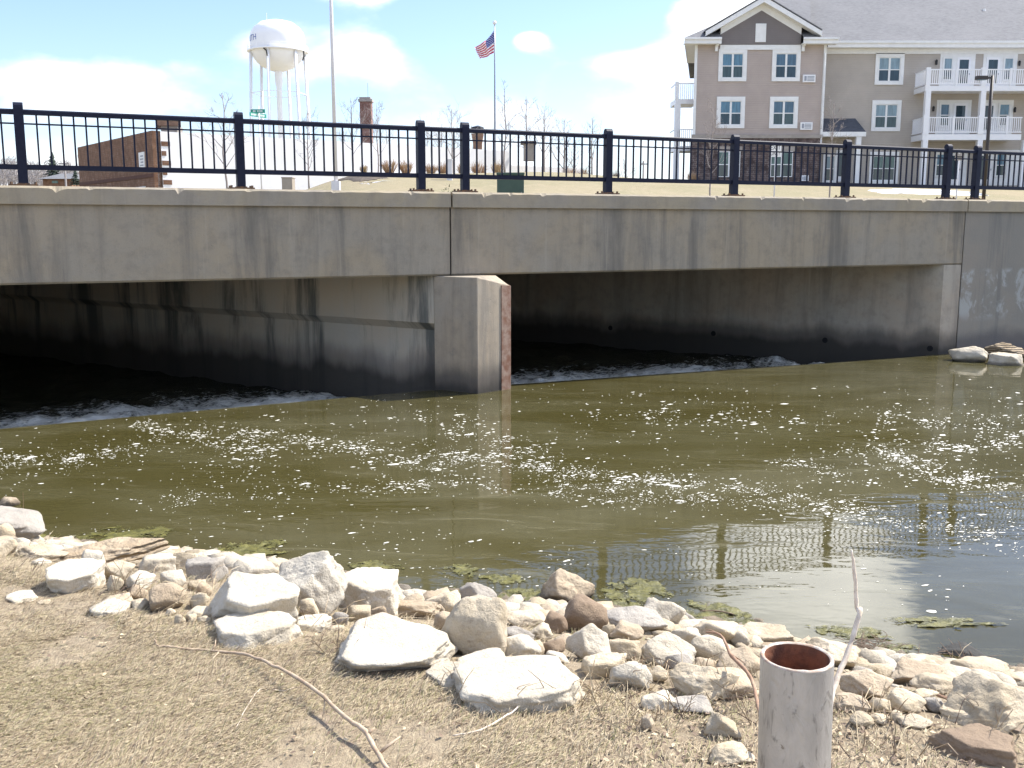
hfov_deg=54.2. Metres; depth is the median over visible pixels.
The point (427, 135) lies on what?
bare tree
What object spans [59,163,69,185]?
utility pole
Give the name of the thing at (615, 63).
sky
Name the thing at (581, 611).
boulder
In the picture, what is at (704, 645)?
boulder
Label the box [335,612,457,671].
boulder
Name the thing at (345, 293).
road bridge
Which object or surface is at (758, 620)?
stone
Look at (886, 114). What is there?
window
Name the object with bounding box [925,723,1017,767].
boulder
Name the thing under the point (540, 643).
stone
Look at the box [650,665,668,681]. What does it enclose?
stone
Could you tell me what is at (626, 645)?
boulder
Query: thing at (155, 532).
algae mat
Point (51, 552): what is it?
boulder
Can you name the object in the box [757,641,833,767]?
pipe post
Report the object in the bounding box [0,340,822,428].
water rapids
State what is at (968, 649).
boulder
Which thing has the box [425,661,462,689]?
boulder
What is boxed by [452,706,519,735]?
fallen twig
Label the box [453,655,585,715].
boulder
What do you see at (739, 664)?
leaning branch
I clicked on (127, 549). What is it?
boulder
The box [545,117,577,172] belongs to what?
bare tree
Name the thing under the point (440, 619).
stone
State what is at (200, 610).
stone
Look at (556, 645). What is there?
stone
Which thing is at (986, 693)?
boulder
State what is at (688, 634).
stone
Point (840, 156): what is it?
door
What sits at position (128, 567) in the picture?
stone
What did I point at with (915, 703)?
boulder
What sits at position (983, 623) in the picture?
algae mat
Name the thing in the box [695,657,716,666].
stone
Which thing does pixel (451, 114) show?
bare tree
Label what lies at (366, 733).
fallen branch
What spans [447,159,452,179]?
utility pedestal
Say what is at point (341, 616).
stone
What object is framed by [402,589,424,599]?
stone
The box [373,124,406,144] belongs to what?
bare tree
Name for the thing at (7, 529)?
stone
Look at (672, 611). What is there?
boulder
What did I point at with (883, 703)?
stone
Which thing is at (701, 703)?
boulder
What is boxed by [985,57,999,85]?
door
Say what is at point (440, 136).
bare tree
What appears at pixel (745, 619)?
algae mat
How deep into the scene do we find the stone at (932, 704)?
3.28 m
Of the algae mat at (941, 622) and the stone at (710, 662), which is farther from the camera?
the algae mat at (941, 622)
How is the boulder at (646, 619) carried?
on the bank
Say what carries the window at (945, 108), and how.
in the apartment building at (900, 73)
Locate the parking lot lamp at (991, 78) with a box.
[975,75,993,198]
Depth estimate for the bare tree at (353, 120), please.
48.58 m
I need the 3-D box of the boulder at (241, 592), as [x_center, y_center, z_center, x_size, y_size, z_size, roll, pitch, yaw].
[-1.053,0.886,4.114,0.361,0.210,0.344,-5,10,-26]
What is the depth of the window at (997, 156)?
67.76 m
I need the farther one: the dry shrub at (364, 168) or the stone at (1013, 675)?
the dry shrub at (364, 168)
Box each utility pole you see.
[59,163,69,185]
[642,161,646,177]
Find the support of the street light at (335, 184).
on the ground at (490, 186)
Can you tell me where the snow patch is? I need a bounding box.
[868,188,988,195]
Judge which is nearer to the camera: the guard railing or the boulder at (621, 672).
the boulder at (621, 672)
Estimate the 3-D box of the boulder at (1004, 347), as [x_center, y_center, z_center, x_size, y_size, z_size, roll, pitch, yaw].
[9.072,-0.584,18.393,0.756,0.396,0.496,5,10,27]
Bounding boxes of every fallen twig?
[236,686,297,726]
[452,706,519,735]
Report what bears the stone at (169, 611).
on the bank
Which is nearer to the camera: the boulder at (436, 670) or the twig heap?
the boulder at (436, 670)
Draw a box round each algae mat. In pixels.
[76,526,173,541]
[214,541,287,555]
[257,539,286,546]
[348,559,404,568]
[443,564,479,577]
[478,574,528,584]
[497,588,540,600]
[596,577,672,604]
[612,596,642,606]
[679,599,755,624]
[807,624,892,638]
[879,643,919,651]
[886,616,972,626]
[952,622,1008,625]
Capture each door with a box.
[836,150,841,181]
[951,153,960,184]
[953,103,967,133]
[957,57,970,85]
[980,154,992,184]
[983,103,995,133]
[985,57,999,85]
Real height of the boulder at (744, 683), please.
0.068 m
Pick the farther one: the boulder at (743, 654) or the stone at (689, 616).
the stone at (689, 616)
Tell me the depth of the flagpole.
60.00 m
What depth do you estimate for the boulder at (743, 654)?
3.93 m
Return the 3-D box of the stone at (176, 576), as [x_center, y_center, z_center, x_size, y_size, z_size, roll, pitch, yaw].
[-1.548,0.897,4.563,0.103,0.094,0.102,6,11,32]
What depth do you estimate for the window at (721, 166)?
66.45 m
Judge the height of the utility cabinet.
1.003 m
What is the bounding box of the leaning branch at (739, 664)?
[706,629,758,715]
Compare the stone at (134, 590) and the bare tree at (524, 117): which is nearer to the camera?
the stone at (134, 590)
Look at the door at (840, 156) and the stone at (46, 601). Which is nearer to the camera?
the stone at (46, 601)
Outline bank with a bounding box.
[0,557,1023,767]
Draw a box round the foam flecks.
[0,379,1023,619]
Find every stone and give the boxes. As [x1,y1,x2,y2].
[0,496,20,506]
[0,523,14,535]
[0,538,17,557]
[5,590,37,603]
[31,558,51,566]
[37,599,50,604]
[81,549,104,559]
[104,560,135,580]
[106,575,124,592]
[124,570,155,588]
[129,584,147,598]
[131,598,149,611]
[160,569,185,586]
[165,608,175,616]
[173,552,197,571]
[174,614,185,625]
[184,606,211,618]
[186,614,196,622]
[187,579,205,591]
[189,593,209,607]
[196,580,211,595]
[197,616,210,624]
[299,598,319,615]
[327,625,345,632]
[332,612,348,625]
[347,605,370,621]
[371,606,386,615]
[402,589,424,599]
[434,611,449,629]
[460,582,496,597]
[507,626,534,639]
[529,622,552,639]
[534,640,544,654]
[543,638,564,653]
[544,611,567,633]
[546,650,569,663]
[554,633,570,643]
[602,625,614,637]
[609,620,643,639]
[640,713,654,730]
[641,690,675,711]
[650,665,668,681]
[654,618,674,631]
[665,654,691,668]
[671,627,700,643]
[685,612,694,618]
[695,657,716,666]
[730,631,749,645]
[751,618,763,622]
[835,692,870,711]
[849,711,873,727]
[850,665,871,670]
[868,697,890,712]
[870,713,889,725]
[890,710,901,721]
[915,688,938,697]
[924,697,942,712]
[936,694,946,699]
[997,670,1021,681]
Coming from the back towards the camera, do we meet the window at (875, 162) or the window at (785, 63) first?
the window at (875, 162)
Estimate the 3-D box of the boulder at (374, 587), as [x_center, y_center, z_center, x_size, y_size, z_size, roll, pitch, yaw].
[-0.754,1.034,4.932,0.396,0.219,0.307,0,9,0]
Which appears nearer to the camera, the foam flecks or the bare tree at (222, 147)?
the foam flecks
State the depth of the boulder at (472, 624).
3.78 m
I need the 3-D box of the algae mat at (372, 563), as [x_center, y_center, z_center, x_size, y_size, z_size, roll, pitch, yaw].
[-0.979,1.292,7.124,0.477,0.010,0.282,0,9,0]
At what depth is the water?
9.31 m
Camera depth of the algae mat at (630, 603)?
6.42 m
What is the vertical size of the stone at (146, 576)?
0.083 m
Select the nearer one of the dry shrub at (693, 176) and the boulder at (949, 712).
the boulder at (949, 712)
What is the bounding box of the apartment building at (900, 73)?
[670,0,1023,186]
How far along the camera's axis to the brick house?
147.19 m
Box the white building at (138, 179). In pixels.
[77,120,580,189]
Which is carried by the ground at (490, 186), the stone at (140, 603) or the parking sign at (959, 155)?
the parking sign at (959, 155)
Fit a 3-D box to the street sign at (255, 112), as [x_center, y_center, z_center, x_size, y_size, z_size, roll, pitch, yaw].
[-8.872,-7.883,35.170,0.775,3.680,0.354,-7,11,-38]
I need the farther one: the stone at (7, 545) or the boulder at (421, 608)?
the stone at (7, 545)
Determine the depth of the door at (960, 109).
67.20 m
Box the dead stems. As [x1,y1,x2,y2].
[2,531,1023,767]
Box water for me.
[0,348,1023,665]
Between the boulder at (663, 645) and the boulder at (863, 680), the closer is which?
the boulder at (863, 680)
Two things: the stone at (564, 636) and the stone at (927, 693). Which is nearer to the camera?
the stone at (927, 693)
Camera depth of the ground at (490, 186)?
47.80 m
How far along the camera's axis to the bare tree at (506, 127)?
54.51 m
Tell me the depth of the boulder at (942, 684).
4.24 m
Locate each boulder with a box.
[0,506,44,538]
[14,543,68,559]
[45,558,105,593]
[60,537,169,563]
[89,598,131,617]
[101,592,132,602]
[138,553,175,574]
[149,582,186,610]
[185,556,229,581]
[209,571,299,621]
[213,611,302,650]
[230,560,278,574]
[279,551,347,615]
[295,613,331,632]
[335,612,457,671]
[336,567,401,615]
[398,600,440,617]
[424,590,460,611]
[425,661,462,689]
[441,595,507,655]
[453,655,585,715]
[456,648,504,660]
[506,634,541,655]
[507,610,545,626]
[539,568,594,602]
[564,593,608,631]
[565,623,610,659]
[581,652,626,677]
[607,606,667,630]
[609,638,641,661]
[609,661,651,689]
[641,632,695,668]
[644,597,685,623]
[669,662,739,702]
[674,694,713,713]
[691,635,730,661]
[692,620,741,643]
[704,712,741,738]
[709,740,757,765]
[716,647,759,674]
[716,667,758,699]
[743,621,795,642]
[805,637,860,668]
[839,669,893,699]
[887,687,925,713]
[890,656,944,683]
[896,713,932,728]
[909,672,952,694]
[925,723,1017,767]
[937,642,987,656]
[939,702,970,719]
[940,670,1023,733]
[948,346,987,361]
[950,656,1009,671]
[984,342,1023,358]
[987,352,1023,365]
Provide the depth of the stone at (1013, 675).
4.95 m
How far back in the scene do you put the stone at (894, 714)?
3.19 m
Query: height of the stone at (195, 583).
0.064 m
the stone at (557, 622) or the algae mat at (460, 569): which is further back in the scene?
the algae mat at (460, 569)
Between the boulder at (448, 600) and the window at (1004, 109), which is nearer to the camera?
the boulder at (448, 600)
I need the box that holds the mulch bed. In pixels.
[338,176,386,181]
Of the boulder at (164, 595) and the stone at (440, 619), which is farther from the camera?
the stone at (440, 619)
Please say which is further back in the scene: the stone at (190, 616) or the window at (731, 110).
the window at (731, 110)
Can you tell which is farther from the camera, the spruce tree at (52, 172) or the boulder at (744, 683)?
the spruce tree at (52, 172)
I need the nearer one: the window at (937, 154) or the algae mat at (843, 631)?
the algae mat at (843, 631)
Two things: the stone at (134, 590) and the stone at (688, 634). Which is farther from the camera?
the stone at (688, 634)
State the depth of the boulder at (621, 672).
3.46 m
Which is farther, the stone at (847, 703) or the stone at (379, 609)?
the stone at (379, 609)
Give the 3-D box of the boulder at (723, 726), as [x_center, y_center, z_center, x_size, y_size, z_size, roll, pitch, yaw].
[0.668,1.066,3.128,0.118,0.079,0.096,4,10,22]
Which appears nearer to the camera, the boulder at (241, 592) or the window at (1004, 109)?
the boulder at (241, 592)
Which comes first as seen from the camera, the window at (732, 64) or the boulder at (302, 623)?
the boulder at (302, 623)
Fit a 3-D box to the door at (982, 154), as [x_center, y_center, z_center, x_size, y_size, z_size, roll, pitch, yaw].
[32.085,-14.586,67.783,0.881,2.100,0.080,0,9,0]
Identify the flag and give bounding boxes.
[475,31,493,57]
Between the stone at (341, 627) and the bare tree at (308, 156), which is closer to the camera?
the stone at (341, 627)
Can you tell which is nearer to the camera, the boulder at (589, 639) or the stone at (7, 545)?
the boulder at (589, 639)
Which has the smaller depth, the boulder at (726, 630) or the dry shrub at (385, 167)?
the boulder at (726, 630)
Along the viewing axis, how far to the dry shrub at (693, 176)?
62.64 m
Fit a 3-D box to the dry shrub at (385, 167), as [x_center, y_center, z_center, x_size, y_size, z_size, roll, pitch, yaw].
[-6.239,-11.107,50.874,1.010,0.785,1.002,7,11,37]
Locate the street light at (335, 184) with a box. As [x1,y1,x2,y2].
[329,0,340,189]
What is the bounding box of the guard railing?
[0,102,1023,199]
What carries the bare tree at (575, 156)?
on the ground at (490, 186)
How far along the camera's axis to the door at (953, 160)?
67.81 m
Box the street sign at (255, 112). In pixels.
[249,106,265,188]
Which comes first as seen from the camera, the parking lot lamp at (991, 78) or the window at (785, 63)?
the parking lot lamp at (991, 78)
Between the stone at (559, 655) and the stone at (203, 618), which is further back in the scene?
the stone at (203, 618)
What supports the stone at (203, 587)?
on the bank
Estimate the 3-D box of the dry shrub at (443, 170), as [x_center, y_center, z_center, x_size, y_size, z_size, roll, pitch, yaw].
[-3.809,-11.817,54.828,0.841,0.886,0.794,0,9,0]
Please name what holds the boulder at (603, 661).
on the bank
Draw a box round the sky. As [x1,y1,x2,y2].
[0,0,754,184]
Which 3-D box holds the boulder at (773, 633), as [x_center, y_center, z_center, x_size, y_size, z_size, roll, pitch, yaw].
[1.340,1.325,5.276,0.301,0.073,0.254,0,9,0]
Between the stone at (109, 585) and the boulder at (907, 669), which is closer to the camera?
the stone at (109, 585)
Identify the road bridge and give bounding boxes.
[0,185,1023,396]
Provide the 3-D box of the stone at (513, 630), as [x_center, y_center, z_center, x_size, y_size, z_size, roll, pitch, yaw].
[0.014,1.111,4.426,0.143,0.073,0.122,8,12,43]
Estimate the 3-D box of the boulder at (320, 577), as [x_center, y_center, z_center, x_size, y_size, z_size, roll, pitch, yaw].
[-0.926,0.930,4.603,0.326,0.322,0.280,0,9,0]
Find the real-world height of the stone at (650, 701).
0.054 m
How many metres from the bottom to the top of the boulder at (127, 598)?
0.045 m
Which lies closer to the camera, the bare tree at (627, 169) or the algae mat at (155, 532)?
the algae mat at (155, 532)
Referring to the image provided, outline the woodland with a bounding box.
[0,156,78,185]
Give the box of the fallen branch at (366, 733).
[154,639,400,767]
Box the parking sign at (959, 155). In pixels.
[955,153,964,198]
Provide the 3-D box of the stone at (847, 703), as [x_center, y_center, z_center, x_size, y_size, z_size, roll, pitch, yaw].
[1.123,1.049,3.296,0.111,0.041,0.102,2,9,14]
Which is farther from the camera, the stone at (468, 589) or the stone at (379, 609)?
the stone at (468, 589)
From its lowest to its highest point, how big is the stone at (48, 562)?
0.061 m
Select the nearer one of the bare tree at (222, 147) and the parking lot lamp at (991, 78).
the bare tree at (222, 147)
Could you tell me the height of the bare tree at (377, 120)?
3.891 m
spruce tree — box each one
[44,152,59,176]
[70,171,79,185]
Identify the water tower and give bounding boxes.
[247,13,311,139]
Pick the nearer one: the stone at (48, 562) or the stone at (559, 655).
the stone at (559, 655)
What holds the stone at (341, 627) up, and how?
on the bank
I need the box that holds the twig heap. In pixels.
[833,629,990,670]
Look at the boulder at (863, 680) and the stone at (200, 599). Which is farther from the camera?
the stone at (200, 599)
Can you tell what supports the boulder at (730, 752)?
on the bank
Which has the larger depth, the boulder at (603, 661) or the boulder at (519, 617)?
the boulder at (519, 617)
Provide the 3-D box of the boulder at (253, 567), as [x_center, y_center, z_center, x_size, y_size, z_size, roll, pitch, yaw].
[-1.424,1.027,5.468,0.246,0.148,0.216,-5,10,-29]
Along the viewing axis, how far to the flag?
59.59 m
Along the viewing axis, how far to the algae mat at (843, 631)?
5.97 m
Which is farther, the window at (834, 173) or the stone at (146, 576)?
the window at (834, 173)
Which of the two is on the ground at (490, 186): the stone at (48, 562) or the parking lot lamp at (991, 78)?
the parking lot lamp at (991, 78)
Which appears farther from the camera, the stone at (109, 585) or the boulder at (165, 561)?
the boulder at (165, 561)
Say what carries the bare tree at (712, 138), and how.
on the ground at (490, 186)
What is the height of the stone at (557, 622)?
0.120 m
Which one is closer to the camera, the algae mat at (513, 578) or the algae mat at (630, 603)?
the algae mat at (630, 603)
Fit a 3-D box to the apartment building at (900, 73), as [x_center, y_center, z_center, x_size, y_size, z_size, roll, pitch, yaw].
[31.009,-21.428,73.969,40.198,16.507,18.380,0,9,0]
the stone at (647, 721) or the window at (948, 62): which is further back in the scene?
the window at (948, 62)
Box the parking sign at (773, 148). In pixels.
[771,145,780,196]
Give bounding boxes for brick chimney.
[358,97,373,142]
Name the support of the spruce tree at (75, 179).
on the ground at (490, 186)
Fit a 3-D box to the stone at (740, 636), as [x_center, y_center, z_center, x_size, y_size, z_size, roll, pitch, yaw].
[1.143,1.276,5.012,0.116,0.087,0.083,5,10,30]
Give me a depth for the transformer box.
33.38 m
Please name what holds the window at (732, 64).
in the apartment building at (900, 73)
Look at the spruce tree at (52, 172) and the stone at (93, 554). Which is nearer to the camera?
the stone at (93, 554)
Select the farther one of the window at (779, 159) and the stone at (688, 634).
the window at (779, 159)
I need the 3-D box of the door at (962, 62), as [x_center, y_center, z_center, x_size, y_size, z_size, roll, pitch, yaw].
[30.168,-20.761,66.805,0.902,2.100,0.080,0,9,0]
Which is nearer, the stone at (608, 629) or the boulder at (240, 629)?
the boulder at (240, 629)
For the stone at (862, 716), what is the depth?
3.15 m
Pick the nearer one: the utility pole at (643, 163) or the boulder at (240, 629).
the boulder at (240, 629)
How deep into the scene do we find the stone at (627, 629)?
4.71 m
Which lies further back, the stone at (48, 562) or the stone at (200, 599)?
the stone at (48, 562)
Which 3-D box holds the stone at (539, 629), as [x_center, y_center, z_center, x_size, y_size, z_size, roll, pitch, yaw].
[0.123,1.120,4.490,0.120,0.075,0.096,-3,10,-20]
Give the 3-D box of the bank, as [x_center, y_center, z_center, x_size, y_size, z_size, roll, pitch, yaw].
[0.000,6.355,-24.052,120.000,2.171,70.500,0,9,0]
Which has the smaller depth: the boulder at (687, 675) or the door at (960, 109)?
the boulder at (687, 675)
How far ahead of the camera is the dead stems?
3.29 m
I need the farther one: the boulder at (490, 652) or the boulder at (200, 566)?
the boulder at (200, 566)
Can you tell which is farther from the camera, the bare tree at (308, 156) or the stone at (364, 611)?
the bare tree at (308, 156)
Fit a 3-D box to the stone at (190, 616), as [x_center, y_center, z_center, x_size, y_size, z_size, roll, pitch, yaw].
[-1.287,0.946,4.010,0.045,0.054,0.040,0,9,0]
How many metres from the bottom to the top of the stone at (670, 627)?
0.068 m
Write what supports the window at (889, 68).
in the apartment building at (900, 73)
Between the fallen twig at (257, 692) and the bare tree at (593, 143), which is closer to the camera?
the fallen twig at (257, 692)
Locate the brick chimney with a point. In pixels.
(366, 102)
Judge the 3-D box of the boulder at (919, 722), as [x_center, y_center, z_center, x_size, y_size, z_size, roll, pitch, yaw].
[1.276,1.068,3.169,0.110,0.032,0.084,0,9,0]
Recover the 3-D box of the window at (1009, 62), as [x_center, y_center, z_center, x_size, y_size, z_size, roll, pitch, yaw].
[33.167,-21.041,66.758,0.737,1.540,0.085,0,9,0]
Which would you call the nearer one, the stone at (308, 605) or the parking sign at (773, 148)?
the stone at (308, 605)
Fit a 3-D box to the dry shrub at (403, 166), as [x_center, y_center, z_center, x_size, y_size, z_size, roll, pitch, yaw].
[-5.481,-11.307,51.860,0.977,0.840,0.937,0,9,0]
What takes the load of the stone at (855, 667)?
on the bank
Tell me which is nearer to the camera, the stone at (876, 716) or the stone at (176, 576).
the stone at (876, 716)
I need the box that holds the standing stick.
[833,550,862,703]
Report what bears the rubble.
on the bank
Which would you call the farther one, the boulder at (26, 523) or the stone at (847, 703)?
the boulder at (26, 523)
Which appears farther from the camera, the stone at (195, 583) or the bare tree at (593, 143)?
the bare tree at (593, 143)
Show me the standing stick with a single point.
(847, 652)
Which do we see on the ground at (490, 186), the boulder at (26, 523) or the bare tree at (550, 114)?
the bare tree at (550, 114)
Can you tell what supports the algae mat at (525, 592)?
on the water
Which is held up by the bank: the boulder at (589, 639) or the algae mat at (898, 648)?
the boulder at (589, 639)
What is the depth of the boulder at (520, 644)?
3.80 m
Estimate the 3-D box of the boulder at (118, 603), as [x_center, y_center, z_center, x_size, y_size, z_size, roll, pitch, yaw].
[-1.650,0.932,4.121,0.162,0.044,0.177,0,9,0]
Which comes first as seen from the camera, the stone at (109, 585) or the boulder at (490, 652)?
the boulder at (490, 652)
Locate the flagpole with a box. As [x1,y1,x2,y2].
[493,21,495,163]
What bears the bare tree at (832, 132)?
on the ground at (490, 186)
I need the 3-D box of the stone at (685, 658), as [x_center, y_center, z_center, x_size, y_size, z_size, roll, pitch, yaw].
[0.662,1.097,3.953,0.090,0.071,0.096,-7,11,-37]
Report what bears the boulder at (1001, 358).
in the water
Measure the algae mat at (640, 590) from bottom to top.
0.010 m
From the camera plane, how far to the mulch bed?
43.87 m
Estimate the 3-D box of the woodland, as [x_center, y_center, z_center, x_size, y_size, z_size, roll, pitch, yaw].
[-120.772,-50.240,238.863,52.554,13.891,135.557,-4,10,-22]
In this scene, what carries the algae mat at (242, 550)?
on the water
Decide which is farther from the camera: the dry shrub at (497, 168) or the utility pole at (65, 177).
the utility pole at (65, 177)
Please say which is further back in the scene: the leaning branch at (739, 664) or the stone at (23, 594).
the stone at (23, 594)
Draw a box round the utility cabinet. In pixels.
[281,177,294,189]
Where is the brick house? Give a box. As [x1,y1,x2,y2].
[39,173,78,185]
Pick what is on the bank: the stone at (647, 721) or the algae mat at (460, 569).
the stone at (647, 721)
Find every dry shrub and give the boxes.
[359,165,367,171]
[379,159,397,172]
[400,159,413,172]
[426,163,437,172]
[437,161,445,172]
[471,162,487,172]
[491,162,503,172]
[685,172,700,179]
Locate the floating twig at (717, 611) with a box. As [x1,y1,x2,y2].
[700,602,733,614]
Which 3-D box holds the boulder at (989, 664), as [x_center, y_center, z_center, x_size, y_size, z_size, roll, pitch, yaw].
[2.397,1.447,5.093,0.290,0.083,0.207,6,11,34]
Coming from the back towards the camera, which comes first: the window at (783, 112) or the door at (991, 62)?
the door at (991, 62)
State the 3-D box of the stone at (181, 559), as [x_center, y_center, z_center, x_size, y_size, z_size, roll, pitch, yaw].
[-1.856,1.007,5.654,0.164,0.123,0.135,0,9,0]
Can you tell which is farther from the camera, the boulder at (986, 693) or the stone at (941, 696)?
the stone at (941, 696)
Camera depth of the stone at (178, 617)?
3.97 m
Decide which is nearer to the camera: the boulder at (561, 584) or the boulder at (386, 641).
the boulder at (386, 641)
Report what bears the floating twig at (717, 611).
on the algae mat at (745, 619)
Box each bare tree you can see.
[184,90,248,188]
[290,107,320,188]
[337,97,375,153]
[360,100,401,171]
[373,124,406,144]
[410,114,443,146]
[415,113,470,146]
[430,97,481,172]
[491,80,523,171]
[506,97,545,171]
[525,103,561,171]
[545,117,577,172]
[554,138,601,173]
[583,118,601,174]
[613,159,642,177]
[699,99,729,195]
[821,101,849,196]
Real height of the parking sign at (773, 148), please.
2.751 m
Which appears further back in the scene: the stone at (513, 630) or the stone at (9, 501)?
the stone at (9, 501)
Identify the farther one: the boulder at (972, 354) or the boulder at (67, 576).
the boulder at (972, 354)
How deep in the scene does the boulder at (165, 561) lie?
5.39 m
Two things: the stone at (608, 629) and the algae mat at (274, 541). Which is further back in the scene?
the algae mat at (274, 541)
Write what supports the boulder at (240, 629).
on the bank
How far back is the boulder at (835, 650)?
4.76 m
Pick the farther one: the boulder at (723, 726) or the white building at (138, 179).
the white building at (138, 179)
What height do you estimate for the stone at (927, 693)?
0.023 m
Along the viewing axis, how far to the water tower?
218.02 m
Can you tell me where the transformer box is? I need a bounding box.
[496,172,524,192]
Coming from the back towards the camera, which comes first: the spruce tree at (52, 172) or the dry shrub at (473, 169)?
the spruce tree at (52, 172)
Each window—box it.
[716,97,744,127]
[718,49,746,80]
[719,151,740,176]
[769,97,798,127]
[770,151,792,176]
[771,50,800,80]
[822,153,836,182]
[868,152,898,183]
[871,100,901,130]
[874,53,904,84]
[935,153,943,176]
[938,103,950,126]
[942,57,953,80]
[994,155,1007,176]
[998,103,1010,126]
[1002,57,1014,80]
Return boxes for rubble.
[0,534,1023,689]
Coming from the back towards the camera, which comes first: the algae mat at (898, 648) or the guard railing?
the guard railing
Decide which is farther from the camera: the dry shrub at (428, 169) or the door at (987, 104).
the door at (987, 104)
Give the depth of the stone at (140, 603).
4.14 m
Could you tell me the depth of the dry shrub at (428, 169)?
53.76 m
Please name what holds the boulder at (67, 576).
on the bank
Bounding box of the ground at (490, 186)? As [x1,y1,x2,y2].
[306,172,1023,199]

